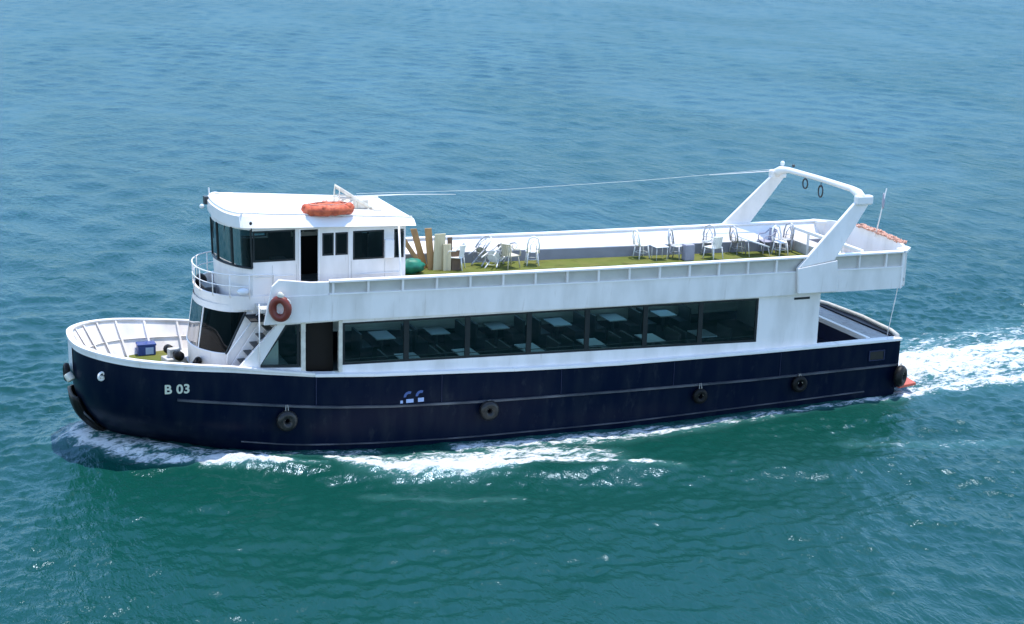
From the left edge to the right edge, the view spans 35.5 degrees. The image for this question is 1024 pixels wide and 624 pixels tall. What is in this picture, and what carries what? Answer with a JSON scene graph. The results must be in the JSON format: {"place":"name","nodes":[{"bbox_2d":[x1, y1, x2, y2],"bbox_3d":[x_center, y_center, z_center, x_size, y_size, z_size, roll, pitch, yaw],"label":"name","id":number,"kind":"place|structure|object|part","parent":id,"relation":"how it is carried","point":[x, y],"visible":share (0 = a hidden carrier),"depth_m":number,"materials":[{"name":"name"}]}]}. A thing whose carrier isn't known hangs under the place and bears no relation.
{"place":"outdoors","nodes":[
{"label":"outdoors","id":0,"kind":"place"},
{"bbox_2d":[192,357,201,363],"bbox_3d":[-10.367,1.803,52.433,0.180,0.711,0.711,18,16,5],"label":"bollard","id":1,"kind":"object","parent":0,"point":[197,360],"visible":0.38,"depth_m":52.24,"materials":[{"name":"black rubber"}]},
{"bbox_2d":[0,0,1023,623],"bbox_3d":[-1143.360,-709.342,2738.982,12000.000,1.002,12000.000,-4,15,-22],"label":"sea water","id":2,"kind":"structure","parent":0,"point":[132,132],"depth_m":80.09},
{"bbox_2d":[66,161,915,450],"bbox_3d":[0.129,-0.184,57.593,31.424,9.405,6.510,-4,15,-22],"label":"passenger boat","id":3,"kind":"object","parent":2,"relation":"on","point":[369,344],"visible":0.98,"depth_m":55.14,"materials":[{"name":"blue paint"}]},
{"bbox_2d":[63,363,74,381],"bbox_3d":[-14.322,1.964,51.662,0.343,0.610,0.836,-4,15,-22],"label":"bow tyre","id":4,"kind":"object","parent":3,"relation":"hanging from","point":[68,376],"visible":1,"depth_m":51.47,"materials":[{"name":"rubber"}]},
{"bbox_2d":[136,341,155,355],"bbox_3d":[-12.565,1.247,54.936,0.640,0.400,0.440,-4,15,-22],"label":"cool box","id":5,"kind":"object","parent":3,"relation":"on","point":[143,348],"visible":1,"depth_m":54.77,"materials":[{"name":"blue plastic"}]},
{"bbox_2d":[161,344,186,362],"bbox_3d":[-11.407,1.464,53.972,0.700,0.520,1.100,-8,17,-33],"label":"anchor windlass","id":6,"kind":"object","parent":3,"relation":"on","point":[175,354],"visible":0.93,"depth_m":53.78,"materials":[{"name":"white metal"}]},
{"bbox_3d":[-7.556,1.102,51.517,1.460,1.490,0.060,-4,15,-22],"label":"corner window","id":7,"kind":"part","parent":3,"relation":"part of","materials":[{"name":"black glass"}]},
{"bbox_2d":[269,292,291,321],"bbox_3d":[-7.364,-0.162,50.838,0.760,0.995,0.260,4,14,9],"label":"lifebuoy","id":8,"kind":"object","parent":3,"relation":"hanging from","point":[276,301],"visible":1,"depth_m":50.74,"materials":[{"name":"red plastic"}]},
{"bbox_2d":[276,405,297,430],"bbox_3d":[-7.286,3.440,51.827,0.710,0.892,0.300,-4,15,-22],"label":"tyre fender","id":9,"kind":"object","parent":3,"relation":"hanging from","point":[283,424],"visible":1,"depth_m":51.73,"materials":[{"name":"rubber"}]},
{"bbox_3d":[-8.154,0.398,56.980,0.900,2.500,0.050,-4,15,-22],"label":"inner door","id":10,"kind":"part","parent":3,"relation":"part of","materials":[{"name":"black glass"}]},
{"bbox_3d":[-6.331,1.552,52.636,0.900,2.500,0.050,-4,15,-22],"label":"inner door","id":11,"kind":"part","parent":3,"relation":"part of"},
{"bbox_2d":[301,200,354,216],"bbox_3d":[-5.996,-3.378,52.259,1.812,0.421,1.038,-4,15,-22],"label":"life float","id":12,"kind":"object","parent":3,"relation":"on","point":[324,208],"visible":1,"depth_m":51.90,"materials":[{"name":"orange plastic"}]},
{"bbox_3d":[-4.540,0.990,52.753,2.210,1.487,0.060,-4,15,-22],"label":"saloon window","id":13,"kind":"part","parent":3,"relation":"part of","materials":[{"name":"black glass"}]},
{"bbox_2d":[405,258,424,273],"bbox_3d":[-3.602,-1.629,56.991,1.091,0.580,0.614,-4,15,-22],"label":"green sack","id":14,"kind":"object","parent":3,"relation":"on","point":[414,265],"visible":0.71,"depth_m":56.80,"materials":[{"name":"green plastic"}]},
{"bbox_2d":[406,240,424,268],"bbox_3d":[-3.595,-2.145,57.542,1.008,1.250,0.089,-1,15,-12],"label":"wooden board","id":15,"kind":"object","parent":3,"relation":"on","point":[411,251],"visible":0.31,"depth_m":57.49,"materials":[{"name":"brown wood"}]},
{"bbox_2d":[410,229,427,267],"bbox_3d":[-3.352,-2.284,57.719,0.658,1.450,0.129,1,14,-3],"label":"wooden board","id":16,"kind":"object","parent":3,"relation":"on","point":[417,243],"visible":0.8,"depth_m":57.67,"materials":[{"name":"brown wood"}]},
{"bbox_2d":[425,228,433,269],"bbox_3d":[-2.961,-2.267,57.608,0.359,1.500,0.198,-4,15,-22],"label":"wooden board","id":17,"kind":"object","parent":3,"relation":"on","point":[429,243],"visible":1,"depth_m":57.57,"materials":[{"name":"brown wood"}]},
{"bbox_3d":[-2.512,0.884,53.576,2.170,1.517,0.060,-4,15,-22],"label":"saloon window","id":18,"kind":"part","parent":3,"relation":"part of","materials":[{"name":"black glass"}]},
{"bbox_2d":[433,233,445,269],"bbox_3d":[-2.621,-2.165,57.666,0.518,1.300,0.198,-4,15,-22],"label":"wooden board","id":19,"kind":"object","parent":3,"relation":"on","point":[439,240],"visible":1,"depth_m":57.63,"materials":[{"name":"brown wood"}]},
{"bbox_2d":[443,244,450,270],"bbox_3d":[-2.343,-1.971,57.667,0.349,0.950,0.197,-4,15,-22],"label":"wooden board","id":20,"kind":"object","parent":3,"relation":"on","point":[446,259],"visible":1,"depth_m":57.64,"materials":[{"name":"beige wood"}]},
{"bbox_2d":[447,237,451,250],"bbox_3d":[-2.253,-2.124,57.888,0.219,1.150,0.198,-4,15,-22],"label":"wooden board","id":21,"kind":"object","parent":3,"relation":"on","point":[449,240],"visible":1,"depth_m":57.81,"materials":[{"name":"brown wood"}]},
{"bbox_2d":[451,250,460,270],"bbox_3d":[-2.027,-1.867,57.827,0.359,0.700,0.196,-4,15,-22],"label":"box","id":22,"kind":"object","parent":3,"relation":"on","point":[455,264],"visible":1,"depth_m":57.80,"materials":[{"name":"brown wood"}]},
{"bbox_2d":[447,242,466,270],"bbox_3d":[-1.981,-2.011,57.932,0.670,0.941,0.659,4,14,8],"label":"armchair","id":23,"kind":"object","parent":3,"relation":"on","point":[462,247],"visible":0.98,"depth_m":57.69,"materials":[{"name":"white plastic"}]},
{"bbox_2d":[468,235,491,266],"bbox_3d":[-1.077,-2.264,58.799,0.513,0.612,1.158,11,44,32],"label":"chair","id":24,"kind":"object","parent":3,"relation":"on","point":[481,251],"visible":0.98,"depth_m":58.73,"materials":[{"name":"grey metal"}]},
{"bbox_2d":[479,400,498,420],"bbox_3d":[-0.778,3.351,54.512,0.710,0.723,0.300,-4,15,-22],"label":"tyre fender","id":25,"kind":"object","parent":3,"relation":"hanging from","point":[492,413],"visible":1,"depth_m":54.39,"materials":[{"name":"rubber"}]},
{"bbox_2d":[481,246,504,267],"bbox_3d":[-0.629,-2.080,58.726,0.612,0.513,1.158,-5,26,22],"label":"chair","id":26,"kind":"object","parent":3,"relation":"on","point":[493,256],"visible":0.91,"depth_m":58.63,"materials":[{"name":"white plastic"}]},
{"bbox_3d":[-0.467,0.778,54.406,2.250,1.549,0.060,-4,15,-22],"label":"saloon window","id":27,"kind":"part","parent":3,"relation":"part of","materials":[{"name":"black glass"}]},
{"bbox_2d":[492,242,517,263],"bbox_3d":[-0.274,-2.365,59.258,0.513,0.612,1.158,14,57,40],"label":"chair","id":28,"kind":"object","parent":3,"relation":"on","point":[498,245],"visible":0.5,"depth_m":59.25,"materials":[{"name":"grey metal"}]},
{"bbox_2d":[498,241,520,269],"bbox_3d":[-0.110,-2.087,58.596,0.670,0.941,0.659,-9,18,-36],"label":"armchair","id":29,"kind":"object","parent":3,"relation":"on","point":[506,249],"visible":1,"depth_m":58.36,"materials":[{"name":"beige plastic"}]},
{"bbox_2d":[524,236,539,265],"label":"chair","id":30,"kind":"object","parent":3,"relation":"on","point":[531,250],"visible":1,"depth_m":59.05,"materials":[{"name":"white plastic"}]},
{"bbox_3d":[1.588,0.670,55.239,2.190,1.579,0.060,-4,15,-22],"label":"saloon window","id":31,"kind":"part","parent":3,"relation":"part of","materials":[{"name":"black glass"}]},
{"bbox_3d":[3.648,0.562,56.075,2.260,1.612,0.060,-4,15,-22],"label":"saloon window","id":32,"kind":"part","parent":3,"relation":"part of","materials":[{"name":"black glass"}]},
{"bbox_2d":[632,229,649,258],"bbox_3d":[4.944,-2.643,61.356,0.612,1.158,0.513,-6,16,-27],"label":"chair","id":33,"kind":"object","parent":3,"relation":"on","point":[639,244],"visible":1,"depth_m":61.31,"materials":[{"name":"white plastic"}]},
{"bbox_2d":[651,244,668,260],"bbox_3d":[5.655,-2.277,61.310,0.550,0.530,0.500,-4,15,-22],"label":"side table","id":34,"kind":"object","parent":3,"relation":"on","point":[662,246],"visible":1,"depth_m":61.16,"materials":[{"name":"white plastic"}]},
{"bbox_3d":[5.717,0.454,56.914,2.210,1.643,0.060,-4,15,-22],"label":"saloon window","id":35,"kind":"part","parent":3,"relation":"part of","materials":[{"name":"black glass"}]},
{"bbox_2d":[667,228,682,259],"bbox_3d":[6.298,-2.622,61.526,0.612,1.158,0.513,9,16,28],"label":"chair","id":36,"kind":"object","parent":3,"relation":"on","point":[673,245],"visible":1,"depth_m":61.48,"materials":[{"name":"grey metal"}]},
{"bbox_2d":[681,243,694,260],"bbox_3d":[6.765,-2.305,61.433,0.400,0.620,0.320,-4,15,-22],"label":"trash bin","id":37,"kind":"object","parent":3,"relation":"on","point":[688,251],"visible":1,"depth_m":61.30,"materials":[{"name":"grey plastic"}]},
{"bbox_2d":[693,383,707,403],"bbox_3d":[6.781,2.938,57.641,0.580,0.772,0.220,-4,15,-22],"label":"tyre fender","id":38,"kind":"object","parent":3,"relation":"hanging from","point":[702,398],"visible":1,"depth_m":57.57,"materials":[{"name":"black rubber"}]},
{"bbox_2d":[700,224,715,254],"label":"chair","id":39,"kind":"object","parent":3,"relation":"on","point":[711,241],"visible":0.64,"depth_m":62.70,"materials":[{"name":"white plastic"}]},
{"bbox_2d":[702,235,723,259],"bbox_3d":[7.811,-2.505,61.781,0.659,0.941,0.670,-10,19,-40],"label":"armchair","id":40,"kind":"object","parent":3,"relation":"on","point":[717,244],"visible":0.98,"depth_m":61.53,"materials":[{"name":"white plastic"}]},
{"bbox_3d":[7.828,0.344,57.771,2.350,1.677,0.060,-4,15,-22],"label":"saloon window","id":41,"kind":"part","parent":3,"relation":"part of","materials":[{"name":"black glass"}]},
{"bbox_2d":[729,225,745,254],"bbox_3d":[8.889,-2.878,63.056,0.612,1.158,0.513,-8,17,-33],"label":"chair","id":42,"kind":"object","parent":3,"relation":"on","point":[737,240],"visible":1,"depth_m":62.98,"materials":[{"name":"white plastic"}]},
{"bbox_2d":[738,236,769,256],"bbox_3d":[9.517,-2.592,62.874,1.165,0.744,0.650,-4,15,-22],"label":"folding table","id":43,"kind":"object","parent":3,"relation":"on","point":[748,240],"visible":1,"depth_m":62.68,"materials":[{"name":"white plastic"}]},
{"bbox_2d":[758,228,777,253],"bbox_3d":[10.179,-2.832,63.557,0.670,0.941,0.659,-2,15,-14],"label":"armchair","id":44,"kind":"object","parent":3,"relation":"on","point":[768,240],"visible":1,"depth_m":63.52,"materials":[{"name":"grey plastic"}]},
{"bbox_2d":[771,225,788,255],"bbox_3d":[10.590,-2.841,63.222,0.513,1.158,0.612,-7,17,-31],"label":"chair","id":45,"kind":"object","parent":3,"relation":"on","point":[780,241],"visible":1,"depth_m":63.24,"materials":[{"name":"white plastic"}]},
{"bbox_2d":[776,222,794,252],"bbox_3d":[10.917,-2.982,63.853,0.513,1.158,0.612,14,19,41],"label":"chair","id":46,"kind":"object","parent":3,"relation":"on","point":[785,238],"visible":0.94,"depth_m":63.89,"materials":[{"name":"white plastic"}]},
{"bbox_2d":[792,374,806,391],"bbox_3d":[10.635,2.628,59.176,0.640,0.721,0.220,-4,15,-22],"label":"tyre fender","id":47,"kind":"object","parent":3,"relation":"hanging from","point":[797,380],"visible":1,"depth_m":59.09,"materials":[{"name":"black rubber"}]},
{"bbox_2d":[802,178,807,188],"bbox_3d":[11.380,-5.000,62.096,0.064,0.465,0.395,-4,15,-22],"label":"ring","id":48,"kind":"object","parent":3,"relation":"hanging from","point":[803,183],"visible":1,"depth_m":62.09,"materials":[{"name":"rubber"}]},
{"bbox_2d":[818,182,822,197],"bbox_3d":[11.791,-4.666,61.129,0.064,0.613,0.355,-4,15,-22],"label":"ring","id":49,"kind":"object","parent":3,"relation":"hanging from","point":[822,190],"visible":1,"depth_m":61.07,"materials":[{"name":"rubber"}]},
{"bbox_2d":[875,188,886,236],"bbox_3d":[14.175,-3.819,61.484,0.105,1.960,0.509,-4,15,-22],"label":"flag staff","id":50,"kind":"object","parent":3,"relation":"on","point":[883,200],"visible":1,"depth_m":61.30,"materials":[{"name":"white paint"}]},
{"bbox_2d":[856,223,906,243],"bbox_3d":[14.233,-3.039,61.788,0.439,0.262,3.149,-4,15,-22],"label":"mooring rope","id":51,"kind":"object","parent":3,"relation":"on","point":[882,233],"visible":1,"depth_m":61.61,"materials":[{"name":"fabric"}]},
{"bbox_2d":[893,363,906,386],"bbox_3d":[14.761,2.390,60.799,0.340,0.923,0.840,11,17,32],"label":"tyre fender","id":52,"kind":"object","parent":3,"relation":"hanging from","point":[900,376],"visible":1,"depth_m":60.56,"materials":[{"name":"black rubber"}]}
]}

